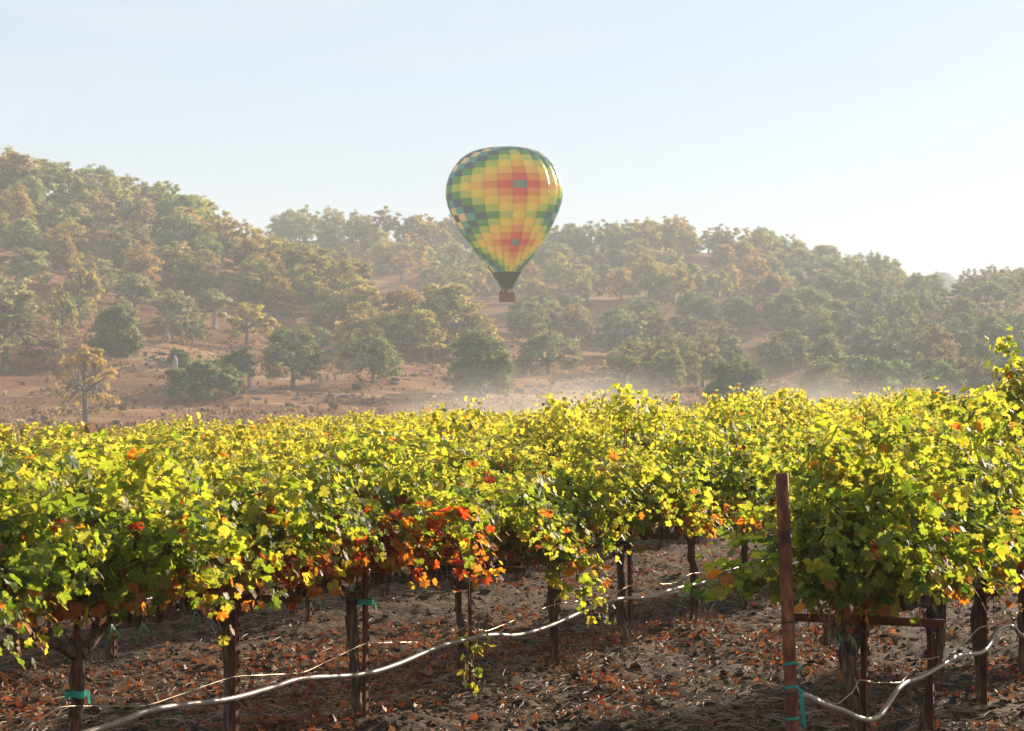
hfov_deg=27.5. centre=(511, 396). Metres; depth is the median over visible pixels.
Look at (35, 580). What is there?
grapevine
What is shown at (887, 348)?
oak tree
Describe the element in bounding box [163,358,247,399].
bush
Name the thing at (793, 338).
oak tree
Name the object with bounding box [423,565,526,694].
vine stake
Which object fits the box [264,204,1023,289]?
distant woodland
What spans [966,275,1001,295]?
oak tree
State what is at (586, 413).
grapevine
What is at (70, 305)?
oak tree
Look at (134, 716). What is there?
drip hose
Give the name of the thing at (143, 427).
grapevine
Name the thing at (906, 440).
grapevine
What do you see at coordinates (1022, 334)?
oak tree
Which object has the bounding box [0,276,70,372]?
oak tree
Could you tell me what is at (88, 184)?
oak tree
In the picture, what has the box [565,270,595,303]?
oak tree
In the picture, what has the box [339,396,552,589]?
grapevine
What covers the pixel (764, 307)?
oak tree
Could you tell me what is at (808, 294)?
oak tree
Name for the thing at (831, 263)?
oak tree
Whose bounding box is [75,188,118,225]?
oak tree
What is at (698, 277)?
oak tree
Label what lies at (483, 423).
grapevine
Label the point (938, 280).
oak tree
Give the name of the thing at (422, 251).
oak tree
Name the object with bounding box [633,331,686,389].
oak tree
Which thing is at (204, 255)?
oak tree
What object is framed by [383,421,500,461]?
grapevine
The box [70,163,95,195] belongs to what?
oak tree
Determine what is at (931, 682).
vine stake
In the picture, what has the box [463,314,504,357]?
oak tree
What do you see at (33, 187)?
oak tree
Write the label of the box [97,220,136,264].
oak tree
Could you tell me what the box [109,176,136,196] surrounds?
oak tree
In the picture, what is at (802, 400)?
grapevine
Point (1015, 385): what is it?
grapevine
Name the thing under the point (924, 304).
oak tree
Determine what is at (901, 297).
oak tree
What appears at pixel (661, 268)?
oak tree
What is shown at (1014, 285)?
oak tree
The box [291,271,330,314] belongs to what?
oak tree
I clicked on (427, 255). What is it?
oak tree
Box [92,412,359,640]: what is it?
grapevine
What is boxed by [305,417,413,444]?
grapevine
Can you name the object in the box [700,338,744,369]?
oak tree
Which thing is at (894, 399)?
grapevine
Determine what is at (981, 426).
grapevine
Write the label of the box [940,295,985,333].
oak tree
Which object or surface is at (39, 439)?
grapevine
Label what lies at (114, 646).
vine stake
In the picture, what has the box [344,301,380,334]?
oak tree
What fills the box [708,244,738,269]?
oak tree
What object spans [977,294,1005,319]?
oak tree
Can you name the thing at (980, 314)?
oak tree
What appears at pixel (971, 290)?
oak tree
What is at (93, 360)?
oak tree
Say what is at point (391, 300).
oak tree
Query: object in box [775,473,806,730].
end post
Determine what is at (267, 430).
grapevine
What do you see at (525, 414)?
grapevine
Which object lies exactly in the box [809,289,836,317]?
oak tree
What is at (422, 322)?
oak tree
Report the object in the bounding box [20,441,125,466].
grapevine
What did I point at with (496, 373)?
oak tree
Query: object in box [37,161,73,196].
oak tree
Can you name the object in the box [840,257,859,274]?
oak tree
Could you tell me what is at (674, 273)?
oak tree
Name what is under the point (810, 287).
oak tree
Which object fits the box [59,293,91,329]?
oak tree
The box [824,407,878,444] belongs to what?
grapevine
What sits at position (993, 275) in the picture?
oak tree
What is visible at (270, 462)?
grapevine
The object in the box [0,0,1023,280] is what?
sky
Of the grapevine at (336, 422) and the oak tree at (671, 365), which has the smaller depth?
the grapevine at (336, 422)
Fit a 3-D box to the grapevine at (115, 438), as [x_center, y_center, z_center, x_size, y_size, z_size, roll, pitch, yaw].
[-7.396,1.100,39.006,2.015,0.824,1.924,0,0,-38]
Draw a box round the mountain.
[917,272,960,295]
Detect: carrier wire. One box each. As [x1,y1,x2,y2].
[22,567,737,730]
[813,608,1023,712]
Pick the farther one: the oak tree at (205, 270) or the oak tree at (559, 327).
the oak tree at (559, 327)
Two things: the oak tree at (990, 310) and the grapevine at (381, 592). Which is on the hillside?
the oak tree at (990, 310)
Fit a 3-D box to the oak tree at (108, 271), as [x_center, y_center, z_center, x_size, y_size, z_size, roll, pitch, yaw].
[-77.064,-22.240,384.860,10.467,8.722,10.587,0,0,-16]
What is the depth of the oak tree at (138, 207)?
443.83 m
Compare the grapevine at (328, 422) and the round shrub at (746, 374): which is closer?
the grapevine at (328, 422)
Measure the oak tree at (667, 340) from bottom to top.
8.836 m
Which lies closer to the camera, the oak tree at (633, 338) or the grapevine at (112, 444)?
the grapevine at (112, 444)
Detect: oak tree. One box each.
[0,145,20,195]
[0,152,43,196]
[0,182,38,224]
[0,212,12,249]
[0,217,43,258]
[0,275,8,295]
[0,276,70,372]
[3,248,53,287]
[6,156,69,201]
[7,173,48,217]
[32,202,74,235]
[33,158,64,183]
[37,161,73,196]
[38,225,78,271]
[41,283,79,342]
[42,216,100,260]
[45,161,87,208]
[48,344,121,423]
[57,252,105,324]
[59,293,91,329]
[60,203,100,236]
[67,251,119,296]
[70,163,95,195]
[70,173,106,200]
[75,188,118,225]
[79,175,130,227]
[86,164,121,195]
[95,186,133,225]
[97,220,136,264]
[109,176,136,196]
[110,272,159,309]
[112,176,154,210]
[112,240,164,293]
[113,242,154,274]
[114,218,159,253]
[116,195,159,236]
[120,173,139,195]
[135,181,171,217]
[147,288,191,338]
[149,180,180,211]
[149,194,202,233]
[153,240,206,288]
[154,228,189,261]
[157,207,209,243]
[157,208,206,250]
[163,206,199,222]
[165,290,202,335]
[177,312,206,347]
[179,249,228,288]
[183,195,221,223]
[188,194,214,226]
[190,210,219,243]
[190,287,233,328]
[191,229,225,267]
[191,260,225,292]
[202,210,242,264]
[202,221,240,263]
[215,346,261,387]
[220,301,280,346]
[225,260,262,305]
[229,237,268,270]
[234,219,266,264]
[236,256,279,304]
[240,252,287,286]
[241,230,280,266]
[257,323,330,387]
[258,276,300,316]
[262,233,299,270]
[275,242,295,276]
[283,262,330,304]
[285,242,329,277]
[289,243,333,276]
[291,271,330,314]
[296,325,336,356]
[309,288,349,328]
[313,259,363,296]
[325,276,356,297]
[328,247,359,263]
[329,258,371,286]
[332,311,387,354]
[333,269,370,311]
[334,285,391,321]
[334,323,404,382]
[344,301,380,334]
[349,257,377,287]
[363,241,400,273]
[363,310,408,348]
[380,284,425,317]
[380,305,418,349]
[387,249,415,281]
[397,233,429,271]
[397,309,449,361]
[400,282,490,355]
[406,240,435,269]
[413,260,444,290]
[415,316,459,358]
[417,258,448,289]
[433,241,469,270]
[437,253,463,279]
[440,265,475,297]
[440,326,515,394]
[449,314,484,343]
[461,248,489,272]
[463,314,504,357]
[464,261,500,293]
[464,269,489,301]
[470,255,487,271]
[504,294,539,316]
[504,299,552,337]
[507,275,526,295]
[508,311,546,340]
[510,297,552,346]
[511,329,582,374]
[515,277,554,301]
[520,261,541,284]
[527,301,562,326]
[530,248,547,272]
[534,293,558,307]
[540,254,571,289]
[541,251,571,281]
[542,243,579,270]
[545,302,568,330]
[554,303,592,338]
[556,293,589,319]
[558,300,596,344]
[561,264,603,297]
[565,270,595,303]
[576,272,604,301]
[577,255,596,271]
[592,306,630,346]
[593,264,613,291]
[594,316,656,354]
[596,248,625,269]
[596,345,641,386]
[604,266,642,299]
[607,340,649,385]
[614,335,645,355]
[621,238,662,267]
[624,246,653,276]
[624,294,667,314]
[625,309,640,334]
[626,254,661,296]
[631,303,652,317]
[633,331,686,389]
[634,349,690,394]
[635,311,675,345]
[640,307,675,334]
[642,261,672,296]
[648,268,695,304]
[654,333,680,356]
[656,247,684,265]
[661,314,706,342]
[664,335,704,391]
[670,266,683,293]
[671,262,706,294]
[671,289,713,320]
[672,264,693,294]
[673,331,697,347]
[680,291,725,326]
[685,332,725,387]
[692,324,749,372]
[698,317,739,361]
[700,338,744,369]
[701,270,733,299]
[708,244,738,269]
[716,264,741,291]
[719,296,764,332]
[721,287,755,326]
[737,249,771,282]
[743,275,763,303]
[751,272,786,307]
[752,331,794,374]
[754,254,790,275]
[760,293,778,324]
[764,328,813,368]
[765,292,805,327]
[765,304,809,339]
[770,286,804,316]
[772,270,799,287]
[776,275,798,292]
[780,257,803,273]
[786,267,812,288]
[791,260,817,282]
[792,287,829,315]
[793,284,815,309]
[794,354,852,402]
[798,302,840,340]
[799,308,840,353]
[804,333,849,369]
[807,273,847,300]
[808,336,847,377]
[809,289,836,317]
[810,254,845,282]
[811,267,847,280]
[822,298,847,332]
[822,310,864,348]
[830,271,849,288]
[836,278,870,307]
[836,354,876,389]
[838,267,859,281]
[838,328,886,362]
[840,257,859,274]
[841,298,882,331]
[843,355,904,400]
[849,268,877,296]
[859,287,897,322]
[862,316,903,354]
[863,252,897,280]
[867,277,889,293]
[869,268,891,291]
[871,338,912,367]
[876,284,898,313]
[876,290,903,310]
[882,358,917,399]
[884,276,905,294]
[885,286,922,327]
[892,274,906,293]
[893,304,928,336]
[893,323,935,366]
[898,314,924,338]
[900,272,935,296]
[902,283,942,323]
[902,310,943,354]
[904,326,960,365]
[911,343,966,389]
[918,271,950,302]
[918,281,946,307]
[920,360,967,397]
[922,289,950,315]
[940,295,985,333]
[942,312,979,339]
[942,318,969,342]
[944,275,983,303]
[946,355,1009,396]
[952,330,983,366]
[960,276,982,292]
[965,285,981,299]
[965,311,987,333]
[965,339,1000,378]
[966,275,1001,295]
[967,281,1012,308]
[967,314,1013,360]
[975,302,995,314]
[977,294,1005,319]
[986,281,1023,313]
[989,268,1010,276]
[990,274,1006,282]
[992,337,1023,380]
[994,308,1018,342]
[996,277,1023,309]
[1008,311,1023,342]
[1011,317,1023,338]
[1012,273,1023,300]
[1013,324,1023,341]
[1019,272,1023,294]
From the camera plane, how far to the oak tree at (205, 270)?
414.44 m
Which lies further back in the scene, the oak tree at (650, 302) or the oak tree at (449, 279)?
the oak tree at (449, 279)
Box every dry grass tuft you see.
[561,629,606,665]
[608,609,658,644]
[678,603,724,624]
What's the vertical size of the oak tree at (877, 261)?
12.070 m
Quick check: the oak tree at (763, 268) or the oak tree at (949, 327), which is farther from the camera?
the oak tree at (763, 268)
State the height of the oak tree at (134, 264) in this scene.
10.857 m
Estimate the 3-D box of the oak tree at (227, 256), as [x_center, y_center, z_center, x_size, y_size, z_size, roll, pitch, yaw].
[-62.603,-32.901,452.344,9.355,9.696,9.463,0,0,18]
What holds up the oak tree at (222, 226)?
on the hillside
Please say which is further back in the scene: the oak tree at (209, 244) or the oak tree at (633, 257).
the oak tree at (633, 257)
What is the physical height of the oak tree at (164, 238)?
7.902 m
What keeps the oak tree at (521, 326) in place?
on the hillside
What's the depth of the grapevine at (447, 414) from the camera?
43.68 m
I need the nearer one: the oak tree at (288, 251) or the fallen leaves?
the fallen leaves
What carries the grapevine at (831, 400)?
on the soil
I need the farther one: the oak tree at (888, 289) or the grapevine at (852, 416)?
the oak tree at (888, 289)
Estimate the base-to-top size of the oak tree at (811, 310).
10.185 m
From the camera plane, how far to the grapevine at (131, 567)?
10.16 m
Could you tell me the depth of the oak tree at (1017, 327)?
409.85 m
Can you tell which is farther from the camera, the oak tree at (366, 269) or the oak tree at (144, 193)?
the oak tree at (144, 193)
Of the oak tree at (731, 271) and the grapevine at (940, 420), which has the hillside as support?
the oak tree at (731, 271)
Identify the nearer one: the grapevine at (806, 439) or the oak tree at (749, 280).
the grapevine at (806, 439)
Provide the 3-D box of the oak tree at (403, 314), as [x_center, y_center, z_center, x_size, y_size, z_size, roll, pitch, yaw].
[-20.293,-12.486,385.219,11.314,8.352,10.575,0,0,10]
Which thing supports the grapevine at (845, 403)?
on the soil
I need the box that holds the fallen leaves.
[0,525,1023,730]
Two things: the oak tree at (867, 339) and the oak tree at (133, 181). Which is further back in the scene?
the oak tree at (133, 181)
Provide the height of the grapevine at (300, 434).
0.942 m
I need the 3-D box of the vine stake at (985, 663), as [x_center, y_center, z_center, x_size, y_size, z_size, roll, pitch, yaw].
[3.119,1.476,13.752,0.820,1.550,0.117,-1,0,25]
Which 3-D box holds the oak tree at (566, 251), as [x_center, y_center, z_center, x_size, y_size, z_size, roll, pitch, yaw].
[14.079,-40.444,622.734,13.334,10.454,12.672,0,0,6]
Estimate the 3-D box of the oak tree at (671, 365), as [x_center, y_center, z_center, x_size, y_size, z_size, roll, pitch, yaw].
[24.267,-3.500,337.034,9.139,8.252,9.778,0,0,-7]
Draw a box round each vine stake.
[65,597,90,730]
[112,634,117,660]
[177,594,302,730]
[308,597,312,621]
[357,572,376,717]
[386,582,389,598]
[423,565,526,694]
[555,498,560,665]
[592,533,678,641]
[690,529,695,621]
[744,522,749,608]
[794,604,944,730]
[926,519,1001,730]
[981,571,1023,705]
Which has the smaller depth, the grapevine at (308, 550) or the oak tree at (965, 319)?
the grapevine at (308, 550)
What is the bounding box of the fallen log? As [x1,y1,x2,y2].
[249,387,270,391]
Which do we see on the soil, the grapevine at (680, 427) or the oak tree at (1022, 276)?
the grapevine at (680, 427)
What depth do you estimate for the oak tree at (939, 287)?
523.84 m
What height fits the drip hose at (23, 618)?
0.071 m
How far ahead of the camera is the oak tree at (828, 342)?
383.85 m
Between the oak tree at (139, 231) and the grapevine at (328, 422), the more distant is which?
the oak tree at (139, 231)
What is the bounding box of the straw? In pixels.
[0,525,1023,730]
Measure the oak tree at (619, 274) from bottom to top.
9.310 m
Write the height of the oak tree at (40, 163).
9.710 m
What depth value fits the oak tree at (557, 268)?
581.07 m
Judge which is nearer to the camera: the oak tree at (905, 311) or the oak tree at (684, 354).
the oak tree at (684, 354)
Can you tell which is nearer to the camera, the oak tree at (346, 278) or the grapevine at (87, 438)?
the grapevine at (87, 438)
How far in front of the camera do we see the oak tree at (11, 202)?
425.40 m
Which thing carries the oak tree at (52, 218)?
on the hillside
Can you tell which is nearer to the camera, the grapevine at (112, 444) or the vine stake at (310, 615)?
the vine stake at (310, 615)
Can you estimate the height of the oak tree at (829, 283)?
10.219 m
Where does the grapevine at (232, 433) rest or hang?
on the soil
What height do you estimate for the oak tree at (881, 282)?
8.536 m
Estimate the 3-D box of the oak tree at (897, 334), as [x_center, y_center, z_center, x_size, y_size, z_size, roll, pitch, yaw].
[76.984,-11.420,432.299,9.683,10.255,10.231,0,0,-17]
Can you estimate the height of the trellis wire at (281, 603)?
0.012 m
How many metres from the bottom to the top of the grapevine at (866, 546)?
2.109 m
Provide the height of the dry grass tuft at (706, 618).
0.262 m
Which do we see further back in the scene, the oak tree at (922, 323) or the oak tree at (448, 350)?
the oak tree at (922, 323)
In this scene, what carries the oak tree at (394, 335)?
on the hillside
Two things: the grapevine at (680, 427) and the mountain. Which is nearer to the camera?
the grapevine at (680, 427)
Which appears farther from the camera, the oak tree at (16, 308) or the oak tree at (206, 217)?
the oak tree at (206, 217)
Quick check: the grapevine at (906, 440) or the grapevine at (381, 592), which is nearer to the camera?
the grapevine at (381, 592)
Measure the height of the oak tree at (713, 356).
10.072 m
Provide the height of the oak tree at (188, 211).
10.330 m
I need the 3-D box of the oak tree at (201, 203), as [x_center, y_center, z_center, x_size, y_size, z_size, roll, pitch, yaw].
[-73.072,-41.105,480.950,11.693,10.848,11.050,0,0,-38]
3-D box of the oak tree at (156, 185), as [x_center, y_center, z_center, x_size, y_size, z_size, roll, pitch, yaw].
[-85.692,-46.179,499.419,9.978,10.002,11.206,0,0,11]
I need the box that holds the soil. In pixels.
[0,524,1023,730]
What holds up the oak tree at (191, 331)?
on the hillside
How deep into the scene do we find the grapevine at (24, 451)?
25.61 m
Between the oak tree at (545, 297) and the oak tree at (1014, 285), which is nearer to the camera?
the oak tree at (545, 297)
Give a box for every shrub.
[85,299,146,357]
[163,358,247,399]
[166,347,191,367]
[700,354,767,404]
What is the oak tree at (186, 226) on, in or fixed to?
on the hillside
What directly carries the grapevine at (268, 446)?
on the soil
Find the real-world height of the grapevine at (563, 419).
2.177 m
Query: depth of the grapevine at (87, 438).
37.74 m
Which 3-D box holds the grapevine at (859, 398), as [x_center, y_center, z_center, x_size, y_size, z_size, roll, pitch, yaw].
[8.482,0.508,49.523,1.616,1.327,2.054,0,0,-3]
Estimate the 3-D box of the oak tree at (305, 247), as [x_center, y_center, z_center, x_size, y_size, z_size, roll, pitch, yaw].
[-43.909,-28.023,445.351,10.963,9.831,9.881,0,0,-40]
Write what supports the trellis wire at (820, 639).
attached to the end post
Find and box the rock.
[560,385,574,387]
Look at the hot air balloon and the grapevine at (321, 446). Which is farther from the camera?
the hot air balloon
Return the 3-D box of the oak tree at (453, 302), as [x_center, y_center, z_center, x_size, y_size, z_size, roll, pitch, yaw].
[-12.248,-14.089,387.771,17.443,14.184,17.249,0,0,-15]
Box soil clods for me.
[0,528,1023,730]
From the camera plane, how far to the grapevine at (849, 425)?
34.28 m
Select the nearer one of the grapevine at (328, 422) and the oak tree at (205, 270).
the grapevine at (328, 422)
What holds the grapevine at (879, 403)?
on the soil
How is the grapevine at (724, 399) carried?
on the soil
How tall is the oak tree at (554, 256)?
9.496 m
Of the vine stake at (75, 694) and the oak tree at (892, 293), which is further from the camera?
the oak tree at (892, 293)
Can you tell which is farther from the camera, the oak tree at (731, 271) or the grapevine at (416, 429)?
the oak tree at (731, 271)
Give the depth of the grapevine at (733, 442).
19.66 m
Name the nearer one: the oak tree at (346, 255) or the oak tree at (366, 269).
the oak tree at (366, 269)
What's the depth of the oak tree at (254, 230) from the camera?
460.52 m
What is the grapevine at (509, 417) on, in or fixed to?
on the soil
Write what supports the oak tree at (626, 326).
on the hillside
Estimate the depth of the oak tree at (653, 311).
458.87 m
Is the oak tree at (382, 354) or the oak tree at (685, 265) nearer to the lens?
the oak tree at (382, 354)
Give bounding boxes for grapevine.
[0,419,133,498]
[0,426,299,730]
[0,443,118,679]
[0,444,61,496]
[0,479,38,504]
[1,421,95,455]
[2,428,194,661]
[6,444,47,460]
[17,434,88,446]
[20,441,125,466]
[31,431,113,445]
[62,430,127,446]
[88,425,171,444]
[88,434,191,478]
[89,434,151,445]
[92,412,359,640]
[115,430,186,452]
[117,423,202,444]
[120,449,389,730]
[137,418,205,437]
[167,458,238,477]
[168,418,228,441]
[179,439,268,469]
[184,427,265,463]
[199,424,265,443]
[212,423,305,452]
[230,429,413,620]
[230,434,298,469]
[231,447,318,472]
[237,423,510,716]
[244,414,324,440]
[254,420,326,440]
[255,425,348,453]
[287,431,379,468]
[296,414,344,435]
[303,414,356,429]
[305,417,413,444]
[315,435,452,600]
[333,410,386,427]
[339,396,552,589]
[341,456,586,694]
[346,425,436,455]
[354,413,410,436]
[372,414,438,437]
[382,416,448,440]
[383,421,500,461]
[389,410,440,425]
[419,411,480,437]
[443,409,503,431]
[447,408,480,426]
[455,448,654,663]
[457,413,527,440]
[462,420,532,449]
[485,407,561,445]
[486,438,579,579]
[488,409,527,426]
[494,391,649,565]
[498,383,733,639]
[510,400,623,442]
[574,389,675,430]
[592,390,729,549]
[594,420,797,620]
[603,439,671,555]
[646,405,715,428]
[669,399,808,607]
[675,404,1023,730]
[678,404,714,426]
[682,402,712,414]
[690,389,791,529]
[698,392,770,424]
[718,419,855,531]
[726,390,835,450]
[728,383,773,415]
[742,387,847,445]
[755,389,1023,730]
[776,396,839,420]
[778,388,844,429]
[792,378,1023,704]
[792,421,900,459]
[811,415,868,442]
[812,424,927,465]
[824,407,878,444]
[828,394,862,425]
[831,397,921,438]
[848,391,880,417]
[862,387,939,433]
[863,419,953,459]
[880,326,1023,674]
[889,383,951,428]
[900,407,966,444]
[902,387,962,431]
[948,395,967,410]
[957,393,996,411]
[973,384,1003,415]
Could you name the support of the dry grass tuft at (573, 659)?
on the soil
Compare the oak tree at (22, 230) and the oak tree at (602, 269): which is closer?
the oak tree at (22, 230)
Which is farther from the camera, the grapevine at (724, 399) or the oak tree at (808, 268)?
the oak tree at (808, 268)
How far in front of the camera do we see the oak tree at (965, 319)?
451.41 m
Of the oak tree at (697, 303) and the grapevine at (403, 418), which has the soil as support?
the grapevine at (403, 418)
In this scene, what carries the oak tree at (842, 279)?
on the hillside
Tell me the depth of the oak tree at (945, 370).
335.42 m
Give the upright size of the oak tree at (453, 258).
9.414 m
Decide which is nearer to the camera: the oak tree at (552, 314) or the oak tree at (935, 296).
the oak tree at (552, 314)
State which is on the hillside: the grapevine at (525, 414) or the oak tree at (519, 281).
the oak tree at (519, 281)
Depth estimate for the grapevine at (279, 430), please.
38.05 m
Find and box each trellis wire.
[2,539,650,652]
[796,608,900,648]
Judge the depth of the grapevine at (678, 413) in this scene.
37.52 m
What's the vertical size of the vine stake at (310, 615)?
1.120 m
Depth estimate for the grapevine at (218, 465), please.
23.78 m
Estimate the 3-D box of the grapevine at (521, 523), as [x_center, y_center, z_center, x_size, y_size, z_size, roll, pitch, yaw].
[-0.397,1.262,14.316,1.817,1.772,2.153,0,0,25]
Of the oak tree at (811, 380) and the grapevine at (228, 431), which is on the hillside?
the oak tree at (811, 380)
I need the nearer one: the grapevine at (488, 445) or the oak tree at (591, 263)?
the grapevine at (488, 445)
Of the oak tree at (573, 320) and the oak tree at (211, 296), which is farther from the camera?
the oak tree at (573, 320)
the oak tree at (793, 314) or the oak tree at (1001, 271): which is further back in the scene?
the oak tree at (1001, 271)
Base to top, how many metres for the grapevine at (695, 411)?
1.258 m
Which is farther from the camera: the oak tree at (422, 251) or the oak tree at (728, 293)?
the oak tree at (422, 251)
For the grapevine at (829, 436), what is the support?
on the soil
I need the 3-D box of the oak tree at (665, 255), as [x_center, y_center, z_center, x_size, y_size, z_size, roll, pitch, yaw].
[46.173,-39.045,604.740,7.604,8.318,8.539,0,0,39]
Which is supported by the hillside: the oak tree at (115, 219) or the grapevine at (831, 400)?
the oak tree at (115, 219)
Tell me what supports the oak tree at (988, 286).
on the hillside
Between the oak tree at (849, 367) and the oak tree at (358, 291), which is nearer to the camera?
the oak tree at (849, 367)
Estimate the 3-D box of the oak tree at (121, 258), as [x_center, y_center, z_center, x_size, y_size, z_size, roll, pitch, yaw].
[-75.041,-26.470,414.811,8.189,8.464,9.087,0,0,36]
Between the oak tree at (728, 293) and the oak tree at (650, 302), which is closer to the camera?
the oak tree at (650, 302)
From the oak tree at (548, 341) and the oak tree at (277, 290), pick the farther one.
the oak tree at (277, 290)
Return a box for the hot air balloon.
[445,146,562,301]
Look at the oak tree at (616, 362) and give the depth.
352.02 m
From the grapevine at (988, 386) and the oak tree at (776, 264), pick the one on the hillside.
the oak tree at (776, 264)
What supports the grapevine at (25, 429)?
on the soil
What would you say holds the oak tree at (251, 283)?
on the hillside
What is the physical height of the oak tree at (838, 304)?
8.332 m
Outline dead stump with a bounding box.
[156,355,177,369]
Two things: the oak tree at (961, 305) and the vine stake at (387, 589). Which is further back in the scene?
the oak tree at (961, 305)
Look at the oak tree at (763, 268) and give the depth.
589.86 m
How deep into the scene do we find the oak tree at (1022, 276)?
566.48 m
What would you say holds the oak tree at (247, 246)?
on the hillside
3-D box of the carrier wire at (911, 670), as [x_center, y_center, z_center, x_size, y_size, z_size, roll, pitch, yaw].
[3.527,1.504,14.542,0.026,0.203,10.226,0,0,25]
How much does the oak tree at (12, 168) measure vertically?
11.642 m
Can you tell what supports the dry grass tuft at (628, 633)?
on the soil
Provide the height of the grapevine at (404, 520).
1.926 m
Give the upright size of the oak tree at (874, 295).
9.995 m
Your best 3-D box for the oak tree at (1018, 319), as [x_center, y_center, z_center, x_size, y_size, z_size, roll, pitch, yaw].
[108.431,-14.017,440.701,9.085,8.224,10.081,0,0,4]
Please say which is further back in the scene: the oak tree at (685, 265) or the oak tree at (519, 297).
the oak tree at (685, 265)
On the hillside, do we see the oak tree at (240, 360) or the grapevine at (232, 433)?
the oak tree at (240, 360)
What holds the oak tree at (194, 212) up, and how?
on the hillside
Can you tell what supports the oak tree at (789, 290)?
on the hillside
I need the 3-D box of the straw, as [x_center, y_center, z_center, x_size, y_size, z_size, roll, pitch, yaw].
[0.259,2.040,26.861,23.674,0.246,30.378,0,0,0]
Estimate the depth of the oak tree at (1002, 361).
360.95 m
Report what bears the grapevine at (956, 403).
on the soil
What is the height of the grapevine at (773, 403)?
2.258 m
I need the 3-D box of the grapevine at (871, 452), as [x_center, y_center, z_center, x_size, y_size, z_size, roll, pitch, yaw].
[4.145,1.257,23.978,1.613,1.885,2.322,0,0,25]
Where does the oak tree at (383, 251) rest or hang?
on the hillside
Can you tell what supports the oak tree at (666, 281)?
on the hillside
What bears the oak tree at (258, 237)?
on the hillside
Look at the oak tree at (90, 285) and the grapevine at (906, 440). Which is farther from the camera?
the oak tree at (90, 285)
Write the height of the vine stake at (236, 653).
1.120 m
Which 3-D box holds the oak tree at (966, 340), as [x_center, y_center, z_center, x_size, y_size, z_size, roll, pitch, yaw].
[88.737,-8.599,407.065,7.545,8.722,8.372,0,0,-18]
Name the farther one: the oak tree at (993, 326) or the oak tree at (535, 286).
the oak tree at (535, 286)
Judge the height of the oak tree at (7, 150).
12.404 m
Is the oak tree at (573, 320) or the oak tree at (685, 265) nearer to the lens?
the oak tree at (573, 320)
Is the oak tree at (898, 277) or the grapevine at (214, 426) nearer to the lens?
the grapevine at (214, 426)
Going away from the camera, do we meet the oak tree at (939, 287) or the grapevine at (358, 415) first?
the grapevine at (358, 415)
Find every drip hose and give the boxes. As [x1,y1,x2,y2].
[11,569,370,621]
[82,561,798,730]
[803,624,1023,724]
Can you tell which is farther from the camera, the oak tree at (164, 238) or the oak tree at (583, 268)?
the oak tree at (583, 268)
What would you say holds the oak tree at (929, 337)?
on the hillside
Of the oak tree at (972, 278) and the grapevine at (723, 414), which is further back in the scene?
the oak tree at (972, 278)
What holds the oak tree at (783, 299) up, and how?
on the hillside
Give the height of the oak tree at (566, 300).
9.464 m
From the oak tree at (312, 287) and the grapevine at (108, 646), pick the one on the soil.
the grapevine at (108, 646)
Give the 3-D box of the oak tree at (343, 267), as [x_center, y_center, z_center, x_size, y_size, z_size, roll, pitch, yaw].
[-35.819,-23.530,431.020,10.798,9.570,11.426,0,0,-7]
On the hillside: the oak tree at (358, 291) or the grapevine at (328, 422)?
the oak tree at (358, 291)
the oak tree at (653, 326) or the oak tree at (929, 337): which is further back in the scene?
the oak tree at (653, 326)
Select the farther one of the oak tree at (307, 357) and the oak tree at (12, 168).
the oak tree at (12, 168)
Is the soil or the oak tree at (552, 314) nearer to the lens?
the soil
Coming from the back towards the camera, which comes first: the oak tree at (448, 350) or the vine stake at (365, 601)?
the oak tree at (448, 350)
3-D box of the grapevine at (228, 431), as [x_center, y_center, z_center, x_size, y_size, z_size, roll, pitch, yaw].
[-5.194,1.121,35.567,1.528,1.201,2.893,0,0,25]
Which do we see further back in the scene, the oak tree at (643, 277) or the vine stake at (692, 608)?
the oak tree at (643, 277)
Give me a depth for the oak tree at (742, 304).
481.86 m
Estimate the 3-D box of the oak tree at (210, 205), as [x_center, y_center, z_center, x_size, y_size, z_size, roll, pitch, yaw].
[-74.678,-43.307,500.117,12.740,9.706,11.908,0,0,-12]
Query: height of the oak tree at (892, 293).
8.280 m
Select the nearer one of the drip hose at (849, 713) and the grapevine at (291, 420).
the drip hose at (849, 713)
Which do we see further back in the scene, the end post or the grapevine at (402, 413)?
the grapevine at (402, 413)
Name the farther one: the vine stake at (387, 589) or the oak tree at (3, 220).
the oak tree at (3, 220)
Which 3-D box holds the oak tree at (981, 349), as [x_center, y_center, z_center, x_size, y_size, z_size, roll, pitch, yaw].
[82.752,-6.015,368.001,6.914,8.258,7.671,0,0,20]
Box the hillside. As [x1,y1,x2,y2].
[0,194,1023,445]
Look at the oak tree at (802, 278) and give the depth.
578.58 m
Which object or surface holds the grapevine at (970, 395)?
on the soil
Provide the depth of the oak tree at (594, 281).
540.32 m
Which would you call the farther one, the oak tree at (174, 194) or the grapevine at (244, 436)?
the oak tree at (174, 194)
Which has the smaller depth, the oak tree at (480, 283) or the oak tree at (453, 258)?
the oak tree at (480, 283)
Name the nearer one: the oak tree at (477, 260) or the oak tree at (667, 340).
the oak tree at (667, 340)
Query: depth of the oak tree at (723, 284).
553.16 m
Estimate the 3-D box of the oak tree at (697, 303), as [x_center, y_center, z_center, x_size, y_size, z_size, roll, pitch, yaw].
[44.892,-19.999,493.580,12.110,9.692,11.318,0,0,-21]
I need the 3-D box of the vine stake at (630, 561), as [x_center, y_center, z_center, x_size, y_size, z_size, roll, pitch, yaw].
[0.973,1.659,17.051,0.820,1.120,0.047,0,2,25]
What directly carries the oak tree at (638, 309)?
on the hillside

